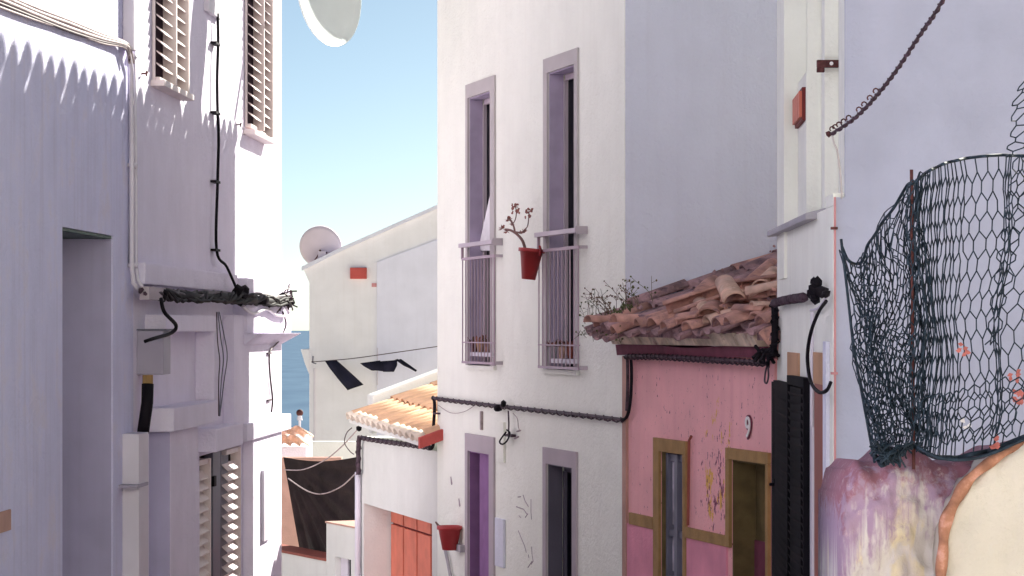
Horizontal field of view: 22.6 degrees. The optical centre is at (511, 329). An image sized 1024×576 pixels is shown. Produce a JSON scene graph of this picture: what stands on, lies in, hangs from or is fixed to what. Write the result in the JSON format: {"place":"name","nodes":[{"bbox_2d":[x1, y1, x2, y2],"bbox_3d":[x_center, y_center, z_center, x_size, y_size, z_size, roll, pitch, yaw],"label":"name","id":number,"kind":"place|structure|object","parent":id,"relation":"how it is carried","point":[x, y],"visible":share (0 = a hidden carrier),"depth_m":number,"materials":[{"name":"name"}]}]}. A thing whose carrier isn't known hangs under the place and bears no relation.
{"place":"outdoors","nodes":[
{"label":"outdoors","id":0,"kind":"place"},
{"bbox_2d":[282,331,308,431],"bbox_3d":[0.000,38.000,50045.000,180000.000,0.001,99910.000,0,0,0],"label":"sea","id":1,"kind":"structure","parent":0,"point":[295,385],"depth_m":1911.22,"materials":[{"name":"liquid"}]},
{"bbox_2d":[298,0,360,46],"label":"satellite dish","id":2,"kind":"object","parent":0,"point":[333,23],"visible":1,"depth_m":23.05,"materials":[{"name":"white metal"}]},
{"bbox_2d":[282,0,436,330],"label":"sky","id":3,"kind":"structure","parent":0,"point":[359,116],"materials":[{"name":"blue"}]},
{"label":"ground","id":4,"kind":"structure","parent":0,"visible":0},
{"bbox_2d":[0,0,132,575],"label":"white house","id":5,"kind":"structure","parent":4,"relation":"on","point":[66,354],"depth_m":14.90,"materials":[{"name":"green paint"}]},
{"bbox_2d":[0,0,134,63],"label":"cable bundle","id":6,"kind":"object","parent":5,"relation":"attached to","point":[21,8],"visible":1,"depth_m":14.63,"materials":[{"name":"white plastic"}]},
{"bbox_2d":[123,0,136,50],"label":"drain pipe","id":7,"kind":"object","parent":5,"relation":"attached to","point":[130,22],"visible":0.92,"depth_m":16.49,"materials":[{"name":"white plastic"}]},
{"bbox_2d":[126,51,143,294],"bbox_3d":[-2.448,-1.029,16.615,0.102,1.621,0.352,0,0,0],"label":"conduit","id":8,"kind":"object","parent":5,"relation":"attached to","point":[133,219],"visible":0.92,"depth_m":16.63,"materials":[{"name":"white plastic"}]},
{"bbox_2d":[133,0,300,575],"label":"white house","id":9,"kind":"structure","parent":4,"relation":"on","point":[215,494],"depth_m":19.84,"materials":[{"name":"paint"}]},
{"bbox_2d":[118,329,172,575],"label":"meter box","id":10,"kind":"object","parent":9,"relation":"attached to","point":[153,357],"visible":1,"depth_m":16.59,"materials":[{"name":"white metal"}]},
{"bbox_2d":[144,297,177,342],"bbox_3d":[-2.307,-0.062,16.831,0.061,0.300,0.753,0,0,6],"label":"cable","id":11,"kind":"object","parent":10,"relation":"attached to","point":[169,318],"visible":1,"depth_m":16.88,"materials":[{"name":"black rubber"}]},
{"bbox_2d":[150,80,193,100],"bbox_3d":[-2.383,-1.680,17.998,0.100,0.043,1.149,0,0,3],"label":"window sill","id":12,"kind":"structure","parent":9,"relation":"in","point":[164,86],"depth_m":17.83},
{"bbox_2d":[145,314,217,399],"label":"moulding","id":13,"kind":"structure","parent":9,"relation":"in","point":[204,327],"depth_m":19.18,"materials":[{"name":"white paint"}]},
{"bbox_2d":[204,0,220,19],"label":"junction box","id":14,"kind":"object","parent":9,"relation":"attached to","point":[212,8],"visible":1,"depth_m":19.77,"materials":[{"name":"white plastic"}]},
{"bbox_2d":[138,284,297,317],"bbox_3d":[-2.179,-0.258,19.933,0.146,0.304,6.686,0,0,3],"label":"wrapped cable bundle","id":15,"kind":"object","parent":9,"relation":"attached to","point":[241,296],"visible":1,"depth_m":19.74,"materials":[{"name":"black rubber"}]},
{"bbox_2d":[216,312,227,415],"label":"cable","id":16,"kind":"object","parent":9,"relation":"attached to","point":[219,407],"visible":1,"depth_m":19.36,"materials":[{"name":"grey plastic"}]},
{"bbox_2d":[210,13,236,288],"bbox_3d":[-2.256,-1.392,19.979,0.179,2.151,0.329,0,0,31],"label":"cable","id":17,"kind":"object","parent":9,"relation":"attached to","point":[217,114],"visible":1,"depth_m":19.95,"materials":[{"name":"black rubber"}]},
{"bbox_2d":[243,129,274,144],"bbox_3d":[-2.178,-1.663,22.108,0.100,0.043,1.217,0,0,3],"label":"window sill","id":18,"kind":"structure","parent":9,"relation":"in","point":[254,134],"depth_m":21.89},
{"bbox_2d":[268,311,286,411],"bbox_3d":[-2.077,0.281,22.651,0.041,0.887,0.739,0,0,8],"label":"cable","id":19,"kind":"object","parent":9,"relation":"attached to","point":[273,346],"visible":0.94,"depth_m":22.43,"materials":[{"name":"white plastic"}]},
{"bbox_2d":[282,425,313,456],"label":"tiled shed","id":20,"kind":"structure","parent":4,"relation":"on","point":[293,445],"depth_m":33.00,"materials":[{"name":"ceramic"}]},
{"bbox_2d":[296,409,302,426],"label":"chimney","id":21,"kind":"object","parent":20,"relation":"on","point":[299,412],"visible":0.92,"depth_m":59.95,"materials":[{"name":"white paint"}]},
{"bbox_2d":[287,434,311,442],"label":"ridge wall","id":22,"kind":"structure","parent":20,"relation":"attached to","point":[308,438],"depth_m":34.50,"materials":[{"name":"white paint"}]},
{"bbox_2d":[282,544,325,575],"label":"yard wall","id":23,"kind":"structure","parent":4,"relation":"on","point":[298,561],"depth_m":29.02,"materials":[{"name":"white paint"}]},
{"bbox_2d":[283,457,355,551],"bbox_3d":[-2.152,2.120,29.614,0.121,1.364,1.931,0,0,-32],"label":"tarp","id":24,"kind":"object","parent":23,"relation":"on","point":[312,513],"visible":0.68,"depth_m":29.74,"materials":[{"name":"black fabric"}]},
{"bbox_2d":[282,457,342,546],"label":"render wall","id":25,"kind":"structure","parent":4,"relation":"on","point":[289,535],"depth_m":31.50,"materials":[{"name":"paint"}]},
{"bbox_2d":[312,441,355,458],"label":"wall","id":26,"kind":"structure","parent":4,"relation":"on","point":[324,448],"depth_m":36.00,"materials":[{"name":"white paint"}]},
{"bbox_2d":[325,520,354,575],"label":"stepped wall","id":27,"kind":"structure","parent":4,"relation":"on","point":[340,548],"depth_m":28.00,"materials":[{"name":"white paint"}]},
{"bbox_2d":[341,558,350,575],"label":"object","id":28,"kind":"structure","parent":27,"relation":"in","point":[345,563],"depth_m":27.97,"materials":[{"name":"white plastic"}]},
{"bbox_2d":[301,205,436,440],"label":"gabled white house","id":29,"kind":"structure","parent":4,"relation":"on","point":[374,293],"depth_m":48.00,"materials":[{"name":"paint"}]},
{"bbox_2d":[299,226,341,262],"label":"satellite dish","id":30,"kind":"object","parent":29,"relation":"attached to","point":[316,242],"visible":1,"depth_m":48.28,"materials":[{"name":"paint"}]},
{"bbox_2d":[346,369,442,575],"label":"white house","id":31,"kind":"structure","parent":4,"relation":"on","point":[398,510],"depth_m":25.80,"materials":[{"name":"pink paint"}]},
{"bbox_2d":[284,430,356,470],"bbox_3d":[-2.011,1.316,27.953,0.210,0.514,1.670,0,0,-33],"label":"cable","id":32,"kind":"object","parent":31,"relation":"attached to","point":[326,458],"visible":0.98,"depth_m":28.18,"materials":[{"name":"white plastic"}]},
{"bbox_2d":[288,473,354,494],"bbox_3d":[-2.025,1.670,27.987,0.148,0.303,1.555,0,0,-33],"label":"cable","id":33,"kind":"object","parent":31,"relation":"attached to","point":[321,493],"visible":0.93,"depth_m":28.23,"materials":[{"name":"white plastic"}]},
{"bbox_2d":[344,428,353,454],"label":"cable","id":34,"kind":"object","parent":31,"relation":"attached to","point":[344,441],"visible":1,"depth_m":27.20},
{"bbox_2d":[355,472,360,575],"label":"drain pipe","id":35,"kind":"object","parent":31,"relation":"attached to","point":[357,525],"visible":1,"depth_m":26.87,"materials":[{"name":"white plastic"}]},
{"bbox_2d":[355,435,361,474],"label":"wrapped cable","id":36,"kind":"object","parent":31,"relation":"attached to","point":[358,456],"visible":1,"depth_m":26.80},
{"bbox_2d":[360,435,430,450],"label":"wrapped cable","id":37,"kind":"object","parent":31,"relation":"attached to","point":[387,441],"visible":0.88,"depth_m":25.38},
{"bbox_2d":[391,512,431,575],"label":"door","id":38,"kind":"structure","parent":31,"relation":"in","point":[411,538],"depth_m":26.01,"materials":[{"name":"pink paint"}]},
{"bbox_2d":[429,396,435,450],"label":"cable","id":39,"kind":"object","parent":31,"relation":"attached to","point":[433,421],"visible":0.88,"depth_m":23.76,"materials":[{"name":"black rubber"}]},
{"bbox_2d":[437,0,776,575],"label":"white house","id":40,"kind":"structure","parent":4,"relation":"on","point":[638,138],"depth_m":19.81,"materials":[{"name":"paint"}]},
{"bbox_2d":[444,550,451,575],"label":"drain tube","id":41,"kind":"object","parent":40,"relation":"attached to","point":[448,563],"visible":0.88,"depth_m":23.25,"materials":[{"name":"grey plastic"}]},
{"bbox_2d":[435,521,464,551],"bbox_3d":[-0.572,1.861,22.994,0.230,0.242,0.487,0,0,-11],"label":"flower pot","id":42,"kind":"object","parent":40,"relation":"attached to","point":[449,536],"visible":1,"depth_m":22.86,"materials":[{"name":"red plastic"}]},
{"bbox_2d":[463,75,496,369],"bbox_3d":[-0.202,-0.911,22.284,0.195,2.515,0.999,0,0,-16],"label":"window","id":43,"kind":"structure","parent":40,"relation":"in","point":[482,117],"depth_m":22.65,"materials":[{"name":"grey paint"}]},
{"bbox_2d":[465,433,494,575],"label":"door","id":44,"kind":"structure","parent":40,"relation":"in","point":[481,448],"depth_m":22.45,"materials":[{"name":"wood"}]},
{"bbox_2d":[458,238,502,364],"bbox_3d":[-0.297,-0.237,22.118,0.095,1.068,1.127,0,0,-18],"label":"railing","id":45,"kind":"object","parent":40,"relation":"attached to","point":[493,241],"visible":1,"depth_m":22.06,"materials":[{"name":"metal"}]},
{"bbox_2d":[480,411,482,429],"bbox_3d":[-0.265,0.789,22.219,0.022,0.162,0.040,0,0,-16],"label":"conduit","id":46,"kind":"object","parent":40,"relation":"attached to","point":[481,420],"visible":1,"depth_m":22.20,"materials":[{"name":"grey plastic"}]},
{"bbox_2d":[470,352,493,356],"bbox_3d":[-0.232,0.215,22.135,0.085,0.033,0.676,0,0,-16],"label":"pot shelf","id":47,"kind":"object","parent":40,"relation":"attached to","point":[482,354],"visible":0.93,"depth_m":22.12,"materials":[{"name":"white metal"}]},
{"bbox_2d":[467,336,479,351],"bbox_3d":[-0.329,0.123,22.498,0.140,0.148,0.169,0,0,0],"label":"flower pot","id":48,"kind":"object","parent":47,"relation":"on","point":[472,344],"visible":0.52,"depth_m":22.47,"materials":[{"name":"orange ceramic"}]},
{"bbox_2d":[476,334,486,351],"bbox_3d":[-0.271,0.117,22.298,0.130,0.156,0.157,0,0,-14],"label":"flower pot","id":49,"kind":"object","parent":47,"relation":"on","point":[480,343],"visible":0.62,"depth_m":22.26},
{"bbox_2d":[482,336,489,351],"bbox_3d":[-0.203,0.117,22.069,0.160,0.153,0.168,0,0,-40],"label":"flower pot","id":50,"kind":"object","parent":47,"relation":"on","point":[486,344],"visible":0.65,"depth_m":22.05,"materials":[{"name":"ceramic"}]},
{"bbox_2d":[480,197,489,250],"bbox_3d":[-0.232,-0.966,22.419,0.024,0.575,0.852,0,0,-10],"label":"curtain","id":51,"kind":"object","parent":40,"relation":"hanging from","point":[485,234],"visible":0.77,"depth_m":22.33,"materials":[{"name":"white fabric"}]},
{"bbox_2d":[495,517,504,567],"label":"wall panel","id":52,"kind":"structure","parent":40,"relation":"attached to","point":[499,542],"depth_m":21.61,"materials":[{"name":"white paint"}]},
{"bbox_2d":[494,400,505,411],"bbox_3d":[-0.091,0.638,21.479,0.075,0.104,0.230,0,0,-21],"label":"junction box","id":53,"kind":"object","parent":40,"relation":"attached to","point":[497,408],"visible":1,"depth_m":21.52,"materials":[{"name":"black plastic"}]},
{"bbox_2d":[496,421,504,462],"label":"wall panel","id":54,"kind":"structure","parent":40,"relation":"attached to","point":[500,449],"depth_m":21.59,"materials":[{"name":"white paint"}]},
{"bbox_2d":[431,396,623,422],"bbox_3d":[0.030,0.645,21.107,0.042,0.060,5.632,0,0,-16],"label":"wrapped cable","id":55,"kind":"object","parent":40,"relation":"attached to","point":[564,413],"visible":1,"depth_m":20.48,"materials":[{"name":"black rubber"}]},
{"bbox_2d":[499,411,520,444],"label":"hanging wires","id":56,"kind":"object","parent":55,"relation":"hanging from","point":[509,435],"visible":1,"depth_m":21.26,"materials":[{"name":"black rubber"}]},
{"bbox_2d":[542,447,577,575],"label":"door","id":57,"kind":"structure","parent":40,"relation":"in","point":[553,460],"depth_m":20.32,"materials":[{"name":"paint"}]},
{"bbox_2d":[541,48,579,374],"bbox_3d":[0.453,-0.901,19.973,0.195,2.498,0.953,0,0,-16],"label":"window","id":58,"kind":"structure","parent":40,"relation":"in","point":[553,81],"depth_m":20.29,"materials":[{"name":"grey paint"}]},
{"bbox_2d":[534,226,587,369],"bbox_3d":[0.352,-0.238,19.825,0.095,1.086,1.118,0,0,-18],"label":"railing","id":59,"kind":"object","parent":40,"relation":"attached to","point":[578,230],"visible":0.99,"depth_m":19.74,"materials":[{"name":"metal"}]},
{"bbox_2d":[499,203,544,279],"bbox_3d":[0.053,-0.707,20.505,0.211,0.631,1.114,0,0,-24],"label":"flower pot","id":60,"kind":"object","parent":59,"relation":"hanging from","point":[530,260],"visible":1,"depth_m":20.23,"materials":[{"name":"red ceramic"}]},
{"bbox_2d":[551,359,579,363],"bbox_3d":[0.427,0.244,19.808,0.085,0.033,0.634,0,0,-16],"label":"pot shelf","id":61,"kind":"object","parent":40,"relation":"attached to","point":[564,361],"visible":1,"depth_m":19.66,"materials":[{"name":"white metal"}]},
{"bbox_2d":[547,340,560,357],"bbox_3d":[0.332,0.148,20.139,0.154,0.158,0.154,0,0,27],"label":"flower pot","id":62,"kind":"object","parent":61,"relation":"on","point":[552,349],"visible":0.46,"depth_m":20.11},
{"bbox_2d":[556,341,564,357],"bbox_3d":[0.399,0.147,19.930,0.164,0.155,0.132,0,0,0],"label":"flower pot","id":63,"kind":"object","parent":61,"relation":"on","point":[560,350],"visible":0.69,"depth_m":19.90,"materials":[{"name":"ceramic"}]},
{"bbox_2d":[561,340,572,357],"bbox_3d":[0.450,0.150,19.726,0.170,0.144,0.160,0,0,0],"label":"flower pot","id":64,"kind":"object","parent":61,"relation":"on","point":[568,349],"visible":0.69,"depth_m":19.70,"materials":[{"name":"brown ceramic"}]},
{"bbox_2d":[583,245,780,575],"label":"pink house","id":65,"kind":"structure","parent":4,"relation":"on","point":[696,481],"depth_m":16.95,"materials":[{"name":"paint"}]},
{"bbox_2d":[574,276,655,342],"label":"green weeds","id":66,"kind":"object","parent":65,"relation":"on","point":[623,306],"visible":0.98,"depth_m":17.80,"materials":[{"name":"green plant"}]},
{"bbox_2d":[581,276,656,314],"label":"dry weeds","id":67,"kind":"object","parent":65,"relation":"on","point":[609,304],"visible":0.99,"depth_m":18.04,"materials":[{"name":"plant"}]},
{"bbox_2d":[622,359,632,420],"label":"cable","id":68,"kind":"object","parent":65,"relation":"attached to","point":[630,392],"visible":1,"depth_m":18.22,"materials":[{"name":"black rubber"}]},
{"bbox_2d":[653,437,687,575],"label":"door","id":69,"kind":"structure","parent":65,"relation":"in","point":[674,452],"depth_m":17.61,"materials":[{"name":"wood"}]},
{"bbox_2d":[623,353,765,366],"bbox_3d":[1.167,0.195,16.913,0.054,0.068,2.764,0,0,-15],"label":"wrapped cable","id":70,"kind":"object","parent":65,"relation":"attached to","point":[709,359],"visible":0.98,"depth_m":16.76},
{"bbox_2d":[725,448,770,575],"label":"door","id":71,"kind":"structure","parent":65,"relation":"in","point":[751,469],"depth_m":16.35,"materials":[{"name":"wood"}]},
{"bbox_2d":[745,415,751,439],"bbox_3d":[1.481,0.613,16.055,0.014,0.156,0.101,0,0,-16],"label":"house number","id":72,"kind":"object","parent":65,"relation":"attached to","point":[748,422],"visible":1,"depth_m":16.03,"materials":[{"name":"white ceramic"}]},
{"bbox_2d":[751,345,779,383],"bbox_3d":[1.532,0.210,15.446,0.109,0.240,0.330,0,0,-15],"label":"cable knot","id":73,"kind":"object","parent":65,"relation":"attached to","point":[761,354],"visible":1,"depth_m":15.43,"materials":[{"name":"black rubber"}]},
{"bbox_2d":[767,0,1023,575],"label":"tower house","id":74,"kind":"structure","parent":4,"relation":"on","point":[949,92],"depth_m":12.38,"materials":[{"name":"white paint"}]},
{"bbox_2d":[769,304,779,357],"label":"wrapped cable","id":75,"kind":"object","parent":74,"relation":"attached to","point":[775,329],"visible":0.94,"depth_m":15.31,"materials":[{"name":"black rubber"}]},
{"bbox_2d":[770,292,807,307],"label":"wrapped cable","id":76,"kind":"object","parent":74,"relation":"attached to","point":[802,297],"visible":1,"depth_m":14.02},
{"bbox_2d":[792,87,805,128],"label":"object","id":77,"kind":"structure","parent":74,"relation":"in","point":[799,101],"depth_m":14.33,"materials":[{"name":"red plastic"}]},
{"bbox_2d":[810,312,813,426],"bbox_3d":[1.551,0.205,13.219,0.019,0.592,0.018,0,0,0],"label":"wire guard","id":78,"kind":"object","parent":74,"relation":"attached to","point":[811,371],"visible":0.63,"depth_m":13.21,"materials":[{"name":"white plastic"}]},
{"bbox_2d":[807,276,830,304],"bbox_3d":[1.507,-0.195,12.615,0.078,0.145,0.734,0,0,2],"label":"junction box","id":79,"kind":"object","parent":74,"relation":"attached to","point":[816,291],"visible":1,"depth_m":12.64,"materials":[{"name":"black plastic"}]},
{"bbox_2d":[806,300,832,393],"bbox_3d":[1.483,0.083,12.481,0.049,0.453,0.765,0,0,-2],"label":"cable","id":80,"kind":"object","parent":79,"relation":"hanging from","point":[814,388],"visible":1,"depth_m":12.62,"materials":[{"name":"black rubber"}]},
{"bbox_2d":[809,293,830,311],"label":"cable","id":81,"kind":"object","parent":79,"relation":"attached to","point":[814,309],"visible":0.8,"depth_m":12.78,"materials":[{"name":"white plastic"}]},
{"bbox_2d":[817,60,838,72],"bbox_3d":[1.670,-1.394,13.541,0.115,0.065,0.038,0,0,0],"label":"iron bracket","id":82,"kind":"object","parent":74,"relation":"attached to","point":[822,65],"visible":1,"depth_m":13.53,"materials":[{"name":"brown metal"}]},
{"bbox_2d":[818,441,1023,575],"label":"garden wall","id":83,"kind":"structure","parent":4,"relation":"on","point":[927,516],"depth_m":8.99,"materials":[{"name":"purple paint"}]},
{"bbox_2d":[839,81,1023,468],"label":"net fence","id":84,"kind":"object","parent":83,"relation":"on","point":[884,452],"visible":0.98,"depth_m":8.91,"materials":[{"name":"black metal"}]},
{"bbox_2d":[956,342,970,355],"bbox_3d":[1.555,0.068,8.820,0.054,0.049,0.006,0,0,0],"label":"blossom","id":85,"kind":"object","parent":84,"relation":"attached to","point":[965,348],"visible":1,"depth_m":8.82,"materials":[{"name":"pink plant"}]},
{"bbox_2d":[961,418,971,428],"bbox_3d":[1.564,0.323,8.820,0.038,0.043,0.008,0,0,0],"label":"blossom","id":86,"kind":"object","parent":84,"relation":"attached to","point":[963,421],"visible":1,"depth_m":8.82,"materials":[{"name":"plant"}]},
{"bbox_2d":[989,434,999,448],"bbox_3d":[1.663,0.386,8.820,0.039,0.053,0.010,0,0,0],"label":"blossom","id":87,"kind":"object","parent":84,"relation":"attached to","point":[995,445],"visible":1,"depth_m":8.82,"materials":[{"name":"pink plant"}]},
{"bbox_2d":[1007,369,1020,383],"bbox_3d":[1.731,0.161,8.820,0.049,0.051,0.009,0,0,0],"label":"blossom","id":88,"kind":"object","parent":84,"relation":"attached to","point":[1018,373],"visible":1,"depth_m":8.82,"materials":[{"name":"pink plant"}]},
{"bbox_2d":[1012,389,1023,404],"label":"blossom","id":89,"kind":"object","parent":84,"relation":"attached to","point":[1019,393],"visible":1,"depth_m":8.82,"materials":[{"name":"pink plant"}]},
{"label":"line bracket","id":90,"kind":"object","parent":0,"visible":0},
{"bbox_2d":[312,346,436,361],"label":"washing line","id":91,"kind":"object","parent":90,"relation":"attached to","point":[376,355],"visible":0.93,"depth_m":47.33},
{"bbox_2d":[325,360,362,389],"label":"garment","id":92,"kind":"object","parent":91,"relation":"hanging from","point":[347,379],"visible":1,"depth_m":47.44,"materials":[{"name":"black fabric"}]},
{"bbox_2d":[360,360,382,370],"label":"garment","id":93,"kind":"object","parent":91,"relation":"hanging from","point":[374,366],"visible":1,"depth_m":47.31,"materials":[{"name":"black fabric"}]},
{"bbox_2d":[378,360,396,371],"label":"garment","id":94,"kind":"object","parent":91,"relation":"hanging from","point":[389,366],"visible":1,"depth_m":47.29,"materials":[{"name":"black fabric"}]},
{"bbox_2d":[395,359,416,371],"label":"garment","id":95,"kind":"object","parent":91,"relation":"hanging from","point":[403,363],"visible":1,"depth_m":47.28,"materials":[{"name":"black fabric"}]},
{"bbox_3d":[1.529,-0.941,12.360,0.033,0.034,0.120,0,0,0],"label":"wall eye","id":96,"kind":"object","parent":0,"visible":0},
{"bbox_2d":[830,0,944,135],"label":"wrapped cable","id":97,"kind":"object","parent":96,"relation":"attached to","point":[897,68],"visible":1,"depth_m":11.18,"materials":[{"name":"black plastic"}]},
{"bbox_2d":[831,135,842,198],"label":"cable","id":98,"kind":"object","parent":97,"relation":"hanging from","point":[838,166],"visible":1,"depth_m":12.33,"materials":[{"name":"grey paint"}]},
{"bbox_2d":[829,88,878,130],"bbox_3d":[1.598,-1.023,11.929,0.046,0.141,0.743,0,0,-8],"label":"lashing curl","id":99,"kind":"object","parent":97,"relation":"attached to","point":[840,122],"visible":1,"depth_m":12.05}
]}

